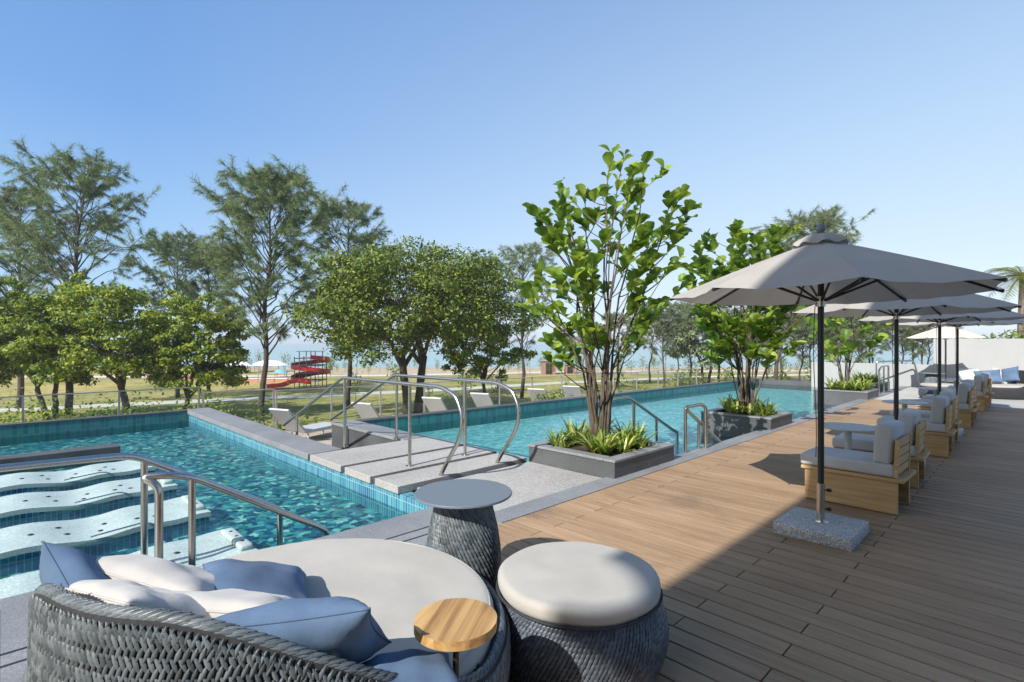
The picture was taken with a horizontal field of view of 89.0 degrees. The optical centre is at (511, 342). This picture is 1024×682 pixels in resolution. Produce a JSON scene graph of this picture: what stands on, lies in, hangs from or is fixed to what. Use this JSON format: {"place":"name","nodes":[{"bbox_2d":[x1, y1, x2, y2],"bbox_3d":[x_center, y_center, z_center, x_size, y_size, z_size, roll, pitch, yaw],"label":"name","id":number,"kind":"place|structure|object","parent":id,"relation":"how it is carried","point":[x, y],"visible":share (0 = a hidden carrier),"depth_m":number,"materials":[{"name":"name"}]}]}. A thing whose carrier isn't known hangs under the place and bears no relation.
{"place":"outdoors","nodes":[
{"label":"outdoors","id":0,"kind":"place"},
{"bbox_2d":[0,427,389,578],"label":"pool water","id":1,"kind":"structure","parent":0,"point":[190,450],"depth_m":7.17,"materials":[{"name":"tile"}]},
{"bbox_2d":[0,443,120,475],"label":"pool bar","id":2,"kind":"object","parent":1,"relation":"on","point":[72,452],"visible":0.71,"depth_m":8.27,"materials":[{"name":"stone"}]},
{"bbox_2d":[0,460,154,496],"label":"spa lounger","id":3,"kind":"object","parent":1,"relation":"on","point":[66,480],"visible":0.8,"depth_m":7.05,"materials":[{"name":"white stone"}]},
{"bbox_2d":[0,477,177,528],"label":"spa lounger","id":4,"kind":"object","parent":1,"relation":"on","point":[84,502],"visible":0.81,"depth_m":6.04,"materials":[{"name":"white stone"}]},
{"bbox_2d":[0,495,210,576],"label":"spa lounger","id":5,"kind":"object","parent":1,"relation":"on","point":[100,534],"visible":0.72,"depth_m":5.05,"materials":[{"name":"white stone"}]},
{"bbox_2d":[0,528,257,598],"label":"spa lounger","id":6,"kind":"object","parent":1,"relation":"on","point":[220,544],"visible":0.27,"depth_m":4.49,"materials":[{"name":"white stone"}]},
{"bbox_2d":[0,453,282,554],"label":"handrail","id":7,"kind":"object","parent":1,"relation":"on","point":[145,461],"visible":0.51,"depth_m":4.03,"materials":[{"name":"metal"}]},
{"bbox_2d":[188,414,433,517],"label":"pool side wall","id":8,"kind":"structure","parent":1,"relation":"on","point":[387,503],"depth_m":7.18,"materials":[{"name":"blue tile"}]},
{"bbox_2d":[266,351,330,389],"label":"slide tower","id":9,"kind":"structure","parent":0,"point":[299,376],"depth_m":62.05,"materials":[{"name":"red paint"}]},
{"bbox_2d":[283,429,331,445],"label":"terrace","id":10,"kind":"structure","parent":0,"point":[324,438],"depth_m":13.27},
{"bbox_2d":[0,387,199,421],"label":"glass fence","id":11,"kind":"object","parent":10,"relation":"on","point":[99,392],"visible":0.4,"depth_m":11.61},
{"bbox_2d":[269,408,331,438],"bbox_3d":[-5.050,1.971,12.861,0.640,0.859,1.740,0,0,25],"label":"sun lounger","id":12,"kind":"object","parent":10,"relation":"on","point":[282,416],"visible":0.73,"depth_m":12.43,"materials":[{"name":"grey paint"}]},
{"bbox_2d":[351,402,394,418],"bbox_3d":[-3.504,1.971,14.100,0.640,0.859,1.740,0,0,26],"label":"sun lounger","id":13,"kind":"object","parent":10,"relation":"on","point":[365,410],"visible":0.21,"depth_m":13.46,"materials":[{"name":"white fabric"}]},
{"bbox_2d":[422,397,447,411],"bbox_3d":[-1.901,1.971,15.395,0.640,0.859,1.740,0,0,26],"label":"sun lounger","id":14,"kind":"object","parent":10,"relation":"on","point":[432,404],"visible":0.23,"depth_m":14.74,"materials":[{"name":"white fabric"}]},
{"bbox_2d":[470,392,493,406],"bbox_3d":[-0.630,1.971,16.644,0.640,0.859,1.740,0,0,26],"label":"sun lounger","id":15,"kind":"object","parent":10,"relation":"on","point":[481,399],"visible":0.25,"depth_m":16.00,"materials":[{"name":"white fabric"}]},
{"bbox_2d":[275,369,696,428],"bbox_3d":[1.319,1.837,19.523,18.969,1.126,0.040,0,0,-37],"label":"glass fence","id":16,"kind":"object","parent":10,"relation":"on","point":[484,379],"visible":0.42,"depth_m":18.19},
{"bbox_2d":[0,367,809,429],"bbox_3d":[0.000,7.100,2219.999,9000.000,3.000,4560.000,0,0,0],"label":"ground","id":17,"kind":"structure","parent":0,"point":[319,408],"depth_m":60.54,"materials":[{"name":"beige plant"}]},
{"bbox_2d":[0,274,75,373],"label":"broadleaf tree","id":18,"kind":"object","parent":17,"relation":"on","point":[11,282],"visible":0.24,"depth_m":35.18,"materials":[{"name":"green plant"}]},
{"bbox_2d":[0,182,94,408],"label":"casuarina tree","id":19,"kind":"object","parent":17,"relation":"on","point":[6,200],"visible":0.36,"depth_m":43.93,"materials":[{"name":"green plant"}]},
{"bbox_2d":[0,387,95,423],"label":"shrub","id":20,"kind":"object","parent":17,"relation":"on","point":[18,412],"visible":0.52,"depth_m":18.07,"materials":[{"name":"green plant"}]},
{"bbox_2d":[0,281,129,419],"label":"broadleaf tree","id":21,"kind":"object","parent":17,"relation":"on","point":[7,375],"visible":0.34,"depth_m":35.43,"materials":[{"name":"green plant"}]},
{"bbox_2d":[0,135,162,414],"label":"casuarina tree","id":22,"kind":"object","parent":17,"relation":"on","point":[85,184],"visible":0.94,"depth_m":40.08,"materials":[{"name":"green plant"}]},
{"bbox_2d":[0,273,180,413],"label":"broadleaf tree","id":23,"kind":"object","parent":17,"relation":"on","point":[98,326],"visible":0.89,"depth_m":33.64,"materials":[{"name":"green plant"}]},
{"bbox_2d":[0,412,187,445],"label":"pool far wall","id":24,"kind":"structure","parent":17,"relation":"on","point":[28,433],"depth_m":11.00,"materials":[{"name":"teal tile"}]},
{"bbox_2d":[0,409,186,426],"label":"coping","id":25,"kind":"object","parent":24,"relation":"on","point":[82,418],"visible":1,"depth_m":11.08,"materials":[{"name":"stone"}]},
{"bbox_2d":[112,222,221,398],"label":"casuarina tree","id":26,"kind":"object","parent":17,"relation":"on","point":[163,244],"visible":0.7,"depth_m":50.85,"materials":[{"name":"green plant"}]},
{"bbox_2d":[120,288,252,408],"bbox_3d":[-22.385,0.930,36.764,8.434,9.381,7.772,0,0,-45],"label":"broadleaf tree","id":27,"kind":"object","parent":17,"relation":"on","point":[203,371],"visible":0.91,"depth_m":35.62,"materials":[{"name":"green plant"}]},
{"bbox_2d":[172,245,243,394],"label":"casuarina tree","id":28,"kind":"object","parent":17,"relation":"on","point":[206,272],"visible":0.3,"depth_m":55.00,"materials":[{"name":"green plant"}]},
{"bbox_2d":[189,152,347,423],"bbox_3d":[-16.046,-3.253,34.795,9.665,17.762,9.764,0,0,-30],"label":"casuarina tree","id":29,"kind":"object","parent":17,"relation":"on","point":[281,187],"visible":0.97,"depth_m":33.42,"materials":[{"name":"green plant"}]},
{"bbox_2d":[301,193,401,408],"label":"casuarina tree","id":30,"kind":"object","parent":17,"relation":"on","point":[356,211],"visible":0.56,"depth_m":43.45,"materials":[{"name":"green plant"}]},
{"bbox_2d":[271,235,553,414],"bbox_3d":[-8.089,-0.915,37.094,18.117,13.159,16.912,0,0,-45],"label":"broadleaf tree","id":31,"kind":"object","parent":17,"relation":"on","point":[349,301],"visible":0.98,"depth_m":33.12,"materials":[{"name":"green plant"}]},
{"bbox_2d":[436,313,537,392],"bbox_3d":[-2.869,1.397,40.844,7.718,8.416,7.606,0,0,-45],"label":"broadleaf tree","id":32,"kind":"object","parent":17,"relation":"on","point":[482,363],"visible":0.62,"depth_m":39.85,"materials":[{"name":"green plant"}]},
{"bbox_2d":[473,240,571,398],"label":"casuarina tree","id":33,"kind":"object","parent":17,"relation":"on","point":[520,248],"visible":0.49,"depth_m":51.48,"materials":[{"name":"green plant"}]},
{"bbox_2d":[365,379,758,432],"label":"lap pool far wall","id":34,"kind":"structure","parent":17,"relation":"on","point":[427,423],"depth_m":13.81,"materials":[{"name":"teal tile"}]},
{"bbox_2d":[356,378,760,421],"bbox_3d":[3.895,1.616,16.942,18.935,0.028,0.270,0,0,-42],"label":"lap pool far coping","id":35,"kind":"object","parent":34,"relation":"on","point":[457,410],"visible":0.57,"depth_m":13.42,"materials":[{"name":"stone"}]},
{"bbox_2d":[594,312,639,382],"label":"casuarina tree","id":36,"kind":"object","parent":17,"relation":"on","point":[627,323],"visible":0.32,"depth_m":65.62,"materials":[{"name":"green plant"}]},
{"bbox_2d":[638,301,696,387],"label":"casuarina tree","id":37,"kind":"object","parent":17,"relation":"on","point":[661,331],"visible":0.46,"depth_m":57.73,"materials":[{"name":"green plant"}]},
{"bbox_2d":[657,303,733,384],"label":"casuarina tree","id":38,"kind":"object","parent":17,"relation":"on","point":[698,339],"visible":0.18,"depth_m":61.57,"materials":[{"name":"green plant"}]},
{"bbox_2d":[651,305,762,382],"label":"broadleaf tree","id":39,"kind":"object","parent":17,"relation":"on","point":[686,338],"visible":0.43,"depth_m":57.79,"materials":[{"name":"green plant"}]},
{"bbox_2d":[759,379,810,390],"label":"lap pool end","id":40,"kind":"structure","parent":17,"relation":"on","point":[775,384],"depth_m":22.10,"materials":[{"name":"stone"}]},
{"bbox_2d":[738,203,875,379],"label":"casuarina tree","id":41,"kind":"object","parent":17,"relation":"on","point":[812,222],"visible":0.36,"depth_m":40.90,"materials":[{"name":"green plant"}]},
{"bbox_2d":[786,313,831,380],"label":"casuarina tree","id":42,"kind":"object","parent":17,"relation":"on","point":[802,353],"visible":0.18,"depth_m":59.74,"materials":[{"name":"green plant"}]},
{"bbox_2d":[780,311,849,380],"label":"casuarina tree","id":43,"kind":"object","parent":17,"relation":"on","point":[806,330],"visible":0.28,"depth_m":57.52,"materials":[{"name":"green plant"}]},
{"bbox_2d":[810,316,885,362],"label":"casuarina tree","id":44,"kind":"object","parent":17,"relation":"on","point":[855,337],"visible":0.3,"depth_m":55.79,"materials":[{"name":"green plant"}]},
{"bbox_2d":[845,316,900,362],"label":"casuarina tree","id":45,"kind":"object","parent":17,"relation":"on","point":[883,348],"visible":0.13,"depth_m":61.32,"materials":[{"name":"green plant"}]},
{"bbox_2d":[872,323,934,363],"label":"casuarina tree","id":46,"kind":"object","parent":17,"relation":"on","point":[904,339],"visible":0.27,"depth_m":62.98,"materials":[{"name":"green plant"}]},
{"bbox_2d":[886,326,960,363],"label":"casuarina tree","id":47,"kind":"object","parent":17,"relation":"on","point":[922,347],"visible":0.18,"depth_m":62.26,"materials":[{"name":"green plant"}]},
{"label":"stair wall","id":48,"kind":"structure","parent":17,"relation":"on","visible":0},
{"bbox_2d":[186,407,341,459],"bbox_3d":[-5.190,1.644,10.133,0.520,0.088,6.990,0,0,-45],"label":"side coping","id":49,"kind":"object","parent":48,"relation":"on","point":[298,446],"visible":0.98,"depth_m":9.14,"materials":[{"name":"grey stone"}]},
{"bbox_2d":[0,374,809,411],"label":"path","id":50,"kind":"structure","parent":0,"point":[243,398],"depth_m":53.55,"materials":[{"name":"grey concrete"}]},
{"bbox_2d":[12,370,808,377],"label":"shore path","id":51,"kind":"structure","parent":0,"point":[443,374],"depth_m":90.16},
{"bbox_2d":[9,343,932,366],"bbox_3d":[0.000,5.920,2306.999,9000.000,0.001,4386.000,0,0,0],"label":"sea","id":52,"kind":"structure","parent":0,"point":[290,349],"depth_m":217.51,"materials":[{"name":"blue liquid"}]},
{"bbox_2d":[0,0,1023,342],"label":"sky","id":53,"kind":"structure","parent":0,"point":[451,117],"materials":[{"name":"blue"}]},
{"bbox_2d":[415,388,817,461],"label":"water","id":54,"kind":"structure","parent":0,"point":[493,436],"depth_m":12.99,"materials":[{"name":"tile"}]},
{"bbox_2d":[332,425,395,449],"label":"pool end wall","id":55,"kind":"structure","parent":54,"relation":"on","point":[355,439],"depth_m":9.79,"materials":[{"name":"stone"}]},
{"bbox_2d":[331,420,426,440],"bbox_3d":[-2.543,1.624,9.671,0.470,0.048,2.640,0,0,-45],"label":"pool end coping","id":56,"kind":"object","parent":55,"relation":"on","point":[376,430],"visible":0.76,"depth_m":9.52,"materials":[{"name":"grey stone"}]},
{"bbox_2d":[528,434,674,478],"bbox_3d":[1.214,1.940,7.068,1.424,1.120,1.404,0,0,-45],"label":"planter","id":57,"kind":"object","parent":54,"relation":"on","point":[580,458],"visible":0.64,"depth_m":6.58,"materials":[{"name":"stone"}]},
{"bbox_2d":[512,144,701,440],"bbox_3d":[1.252,-0.684,7.187,2.857,4.275,2.457,0,0,-45],"label":"fig tree","id":58,"kind":"object","parent":57,"relation":"on","point":[580,271],"visible":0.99,"depth_m":6.92,"materials":[{"name":"green plant"}]},
{"bbox_2d":[598,396,678,452],"bbox_3d":[2.092,1.877,8.533,2.546,2.046,0.052,0,0,-45],"label":"handrail","id":59,"kind":"object","parent":54,"relation":"on","point":[657,419],"visible":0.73,"depth_m":8.74,"materials":[{"name":"metal"}]},
{"bbox_2d":[700,407,792,443],"bbox_3d":[4.655,1.940,10.351,1.174,1.120,1.344,0,0,-45],"label":"planter","id":60,"kind":"object","parent":54,"relation":"on","point":[723,424],"visible":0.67,"depth_m":9.99,"materials":[{"name":"stone"}]},
{"bbox_2d":[678,218,811,414],"bbox_3d":[4.690,-0.484,10.318,2.682,3.878,3.022,0,0,-45],"label":"fig tree","id":61,"kind":"object","parent":60,"relation":"on","point":[758,326],"visible":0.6,"depth_m":10.00,"materials":[{"name":"green plant"}]},
{"bbox_2d":[813,386,878,409],"bbox_3d":[9.911,1.940,15.453,1.424,1.120,1.374,0,0,-45],"label":"planter","id":62,"kind":"object","parent":54,"relation":"on","point":[834,397],"visible":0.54,"depth_m":15.02,"materials":[{"name":"stone"}]},
{"bbox_2d":[802,316,891,390],"bbox_3d":[9.811,-0.332,15.505,2.486,3.570,2.160,0,0,-28],"label":"fig tree","id":63,"kind":"object","parent":62,"relation":"on","point":[843,336],"visible":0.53,"depth_m":15.27,"materials":[{"name":"green plant"}]},
{"bbox_2d":[498,399,1023,681],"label":"deck","id":64,"kind":"structure","parent":0,"point":[926,584],"depth_m":3.82,"materials":[{"name":"brown wood"}]},
{"bbox_2d":[21,538,510,681],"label":"daybed","id":65,"kind":"object","parent":64,"relation":"on","point":[417,596],"visible":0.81,"depth_m":1.61,"materials":[{"name":"fabric"}]},
{"bbox_2d":[39,541,108,588],"bbox_3d":[-1.564,1.001,1.975,0.467,0.447,0.184,32,53,27],"label":"pillow","id":66,"kind":"object","parent":65,"relation":"on","point":[66,566],"visible":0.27,"depth_m":1.89,"materials":[{"name":"blue fabric"}]},
{"bbox_2d":[65,579,210,616],"bbox_3d":[-1.274,0.935,1.825,0.606,0.152,0.407,-12,-42,33],"label":"pillow","id":67,"kind":"object","parent":65,"relation":"on","point":[125,592],"visible":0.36,"depth_m":1.70,"materials":[{"name":"white fabric"}]},
{"bbox_2d":[95,554,214,590],"bbox_3d":[-1.374,0.985,2.115,0.546,0.170,0.467,10,-26,10],"label":"pillow","id":68,"kind":"object","parent":65,"relation":"on","point":[147,570],"visible":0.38,"depth_m":1.98,"materials":[{"name":"white fabric"}]},
{"bbox_2d":[170,588,292,617],"bbox_3d":[-1.024,1.000,1.915,0.546,0.170,0.427,-1,-31,9],"label":"pillow","id":69,"kind":"object","parent":65,"relation":"on","point":[215,603],"visible":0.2,"depth_m":1.79,"materials":[{"name":"white fabric"}]},
{"bbox_2d":[202,559,308,597],"bbox_3d":[-1.114,1.065,2.265,0.467,0.191,0.526,18,-13,-23],"label":"pillow","id":70,"kind":"object","parent":65,"relation":"on","point":[273,578],"visible":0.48,"depth_m":2.19,"materials":[{"name":"blue fabric"}]},
{"bbox_2d":[215,596,391,662],"bbox_3d":[-0.684,0.970,1.715,0.506,0.197,0.467,-4,-41,-6],"label":"pillow","id":71,"kind":"object","parent":65,"relation":"on","point":[348,629],"visible":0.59,"depth_m":1.57,"materials":[{"name":"blue fabric"}]},
{"bbox_2d":[361,649,459,681],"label":"pillow","id":72,"kind":"object","parent":65,"relation":"on","point":[412,665],"visible":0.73,"depth_m":1.71,"materials":[{"name":"blue fabric"}]},
{"bbox_2d":[414,479,511,591],"bbox_3d":[-0.307,1.278,3.300,0.615,0.670,0.615,0,0,0],"label":"side table","id":73,"kind":"object","parent":64,"relation":"on","point":[463,526],"visible":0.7,"depth_m":3.14,"materials":[{"name":"wicker"}]},
{"bbox_2d":[496,541,668,681],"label":"pouf","id":74,"kind":"object","parent":64,"relation":"on","point":[583,612],"visible":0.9,"depth_m":2.37,"materials":[{"name":"wicker"}]},
{"bbox_2d":[669,223,1007,551],"bbox_3d":[2.591,0.301,4.368,2.294,2.598,2.294,0,0,0],"label":"parasol","id":75,"kind":"object","parent":64,"relation":"on","point":[821,268],"visible":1,"depth_m":4.22,"materials":[{"name":"grey fabric"}]},
{"bbox_2d":[817,422,874,449],"bbox_3d":[3.756,1.268,5.822,0.600,0.659,0.600,0,0,-45],"label":"round table","id":76,"kind":"object","parent":64,"relation":"on","point":[848,429],"visible":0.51,"depth_m":5.79,"materials":[{"name":"grey paint"}]},
{"bbox_2d":[801,419,915,514],"bbox_3d":[3.474,1.179,5.252,0.580,0.817,0.875,0,0,-43],"label":"lounge chair","id":77,"kind":"object","parent":64,"relation":"on","point":[880,476],"visible":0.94,"depth_m":5.00,"materials":[{"name":"brown wood"}]},
{"bbox_2d":[832,408,929,487],"bbox_3d":[4.335,1.179,6.133,0.875,0.817,0.580,0,0,44],"label":"lounge chair","id":78,"kind":"object","parent":64,"relation":"on","point":[910,418],"visible":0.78,"depth_m":5.84,"materials":[{"name":"grey fabric"}]},
{"bbox_2d":[793,294,1021,464],"bbox_3d":[5.017,0.301,6.794,2.294,2.598,2.294,0,0,-4],"label":"parasol","id":79,"kind":"object","parent":64,"relation":"on","point":[940,306],"visible":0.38,"depth_m":6.74,"materials":[{"name":"grey fabric"}]},
{"bbox_2d":[877,395,956,456],"bbox_3d":[5.932,1.179,7.647,0.875,0.817,0.580,0,0,45],"label":"lounge chair","id":80,"kind":"object","parent":64,"relation":"on","point":[940,432],"visible":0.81,"depth_m":7.28,"materials":[{"name":"grey fabric"}]},
{"bbox_2d":[890,389,961,444],"bbox_3d":[6.779,1.179,8.542,0.580,0.817,0.875,0,0,-45],"label":"lounge chair","id":81,"kind":"object","parent":64,"relation":"on","point":[926,414],"visible":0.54,"depth_m":8.29,"materials":[{"name":"grey fabric"}]},
{"bbox_2d":[858,310,1023,436],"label":"parasol","id":82,"kind":"object","parent":64,"relation":"on","point":[938,319],"visible":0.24,"depth_m":9.12,"materials":[{"name":"grey fabric"}]},
{"bbox_2d":[915,382,977,428],"bbox_3d":[8.376,1.179,10.056,0.580,0.817,0.875,0,0,-44],"label":"lounge chair","id":83,"kind":"object","parent":64,"relation":"on","point":[966,397],"visible":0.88,"depth_m":9.68,"materials":[{"name":"brown wood"}]},
{"bbox_2d":[899,319,1023,395],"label":"parasol","id":84,"kind":"object","parent":64,"relation":"on","point":[957,325],"visible":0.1,"depth_m":11.58,"materials":[{"name":"grey fabric"}]},
{"bbox_2d":[941,375,987,410],"bbox_3d":[10.791,1.179,12.461,0.875,0.817,0.580,0,0,44],"label":"lounge chair","id":85,"kind":"object","parent":64,"relation":"on","point":[980,383],"visible":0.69,"depth_m":12.06,"materials":[{"name":"brown wood"}]},
{"bbox_2d":[875,387,1023,408],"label":"paving","id":86,"kind":"structure","parent":0,"point":[910,393],"depth_m":14.59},
{"bbox_2d":[906,326,986,382],"bbox_3d":[13.828,0.470,16.603,1.995,2.260,1.996,0,0,0],"label":"parasol","id":87,"kind":"object","parent":86,"relation":"on","point":[947,332],"visible":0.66,"depth_m":16.29,"materials":[{"name":"beige fabric"}]},
{"bbox_2d":[947,373,993,406],"bbox_3d":[11.725,1.179,13.323,0.875,0.817,0.580,0,0,45],"label":"lounge chair","id":88,"kind":"object","parent":86,"relation":"on","point":[988,379],"visible":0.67,"depth_m":12.91,"materials":[{"name":"brown wood"}]},
{"bbox_2d":[960,370,1023,399],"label":"daybed","id":89,"kind":"object","parent":86,"relation":"on","point":[1012,390],"visible":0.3,"depth_m":14.60,"materials":[{"name":"fabric"}]},
{"bbox_2d":[1000,366,1019,382],"bbox_3d":[14.411,0.941,15.095,0.198,0.467,0.467,25,-24,-16],"label":"pillow","id":90,"kind":"object","parent":89,"relation":"on","point":[1009,374],"visible":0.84,"depth_m":15.01,"materials":[{"name":"blue fabric"}]},
{"bbox_2d":[984,266,1023,338],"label":"palm tree","id":91,"kind":"object","parent":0,"point":[1020,280],"visible":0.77,"depth_m":21.04,"materials":[{"name":"green plant"}]},
{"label":"paving base","id":92,"kind":"structure","parent":0,"visible":0},
{"bbox_2d":[811,339,1023,390],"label":"boundary wall","id":93,"kind":"structure","parent":92,"relation":"on","point":[983,354],"depth_m":18.10,"materials":[{"name":"white paint"}]},
{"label":"platform base","id":94,"kind":"structure","parent":0,"visible":0},
{"bbox_2d":[310,436,462,471],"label":"platform slab","id":95,"kind":"structure","parent":94,"relation":"on","point":[339,460],"depth_m":7.54,"materials":[{"name":"stone"}]},
{"bbox_2d":[345,445,496,483],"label":"platform slab","id":96,"kind":"structure","parent":94,"relation":"on","point":[369,472],"depth_m":6.87,"materials":[{"name":"stone"}]},
{"bbox_2d":[283,376,464,475],"bbox_3d":[-2.404,1.456,7.825,0.110,1.889,5.287,0,0,-45],"label":"handrail","id":97,"kind":"object","parent":96,"relation":"on","point":[461,413],"visible":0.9,"depth_m":6.71,"materials":[{"name":"metal"}]},
{"bbox_2d":[330,374,520,462],"bbox_3d":[-1.748,1.456,8.470,0.110,1.889,5.287,0,0,-45],"label":"handrail","id":98,"kind":"object","parent":96,"relation":"on","point":[515,398],"visible":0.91,"depth_m":7.36,"materials":[{"name":"metal"}]},
{"bbox_2d":[375,453,526,493],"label":"platform slab","id":99,"kind":"structure","parent":94,"relation":"on","point":[404,482],"depth_m":6.43,"materials":[{"name":"stone"}]},
{"bbox_2d":[417,462,600,511],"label":"platform slab","id":100,"kind":"structure","parent":94,"relation":"on","point":[526,481],"depth_m":6.12,"materials":[{"name":"stone"}]},
{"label":"surround base","id":101,"kind":"structure","parent":0,"visible":0},
{"bbox_2d":[0,507,432,681],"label":"pool surround","id":102,"kind":"object","parent":101,"relation":"on","point":[413,527],"visible":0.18,"depth_m":3.22,"materials":[{"name":"grey stone"}]},
{"bbox_2d":[141,472,329,565],"bbox_3d":[-2.048,1.398,4.040,1.348,0.968,0.114,0,0,-41],"label":"handrail","id":103,"kind":"object","parent":102,"relation":"on","point":[151,481],"visible":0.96,"depth_m":3.75,"materials":[{"name":"metal"}]},
{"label":"planted bank","id":104,"kind":"structure","parent":0,"visible":0},
{"bbox_2d":[63,391,169,418],"bbox_3d":[-13.390,2.455,18.058,3.271,1.565,3.245,0,0,33],"label":"shrub","id":105,"kind":"object","parent":104,"relation":"on","point":[111,413],"visible":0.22,"depth_m":18.01,"materials":[{"name":"green plant"}]},
{"bbox_2d":[150,390,247,417],"bbox_3d":[-11.134,2.482,18.369,3.061,1.534,3.097,0,0,-45],"label":"shrub","id":106,"kind":"object","parent":104,"relation":"on","point":[217,406],"visible":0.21,"depth_m":18.54,"materials":[{"name":"green plant"}]},
{"bbox_2d":[227,401,316,429],"bbox_3d":[-7.808,2.552,16.389,2.825,1.437,2.849,0,0,4],"label":"shrub","id":107,"kind":"object","parent":104,"relation":"on","point":[265,421],"visible":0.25,"depth_m":16.57,"materials":[{"name":"green plant"}]},
{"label":"coping base","id":108,"kind":"structure","parent":0,"visible":0},
{"bbox_2d":[495,386,909,523],"bbox_3d":[7.174,1.643,11.939,20.630,0.094,0.266,0,0,-45],"label":"coping","id":109,"kind":"object","parent":108,"relation":"on","point":[528,507],"visible":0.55,"depth_m":6.15,"materials":[{"name":"grey stone"}]},
{"bbox_2d":[684,403,721,452],"bbox_3d":[2.965,1.279,7.947,1.256,0.749,0.112,0,0,-45],"label":"handrail","id":110,"kind":"object","parent":109,"relation":"on","point":[704,425],"visible":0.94,"depth_m":7.82,"materials":[{"name":"metal"}]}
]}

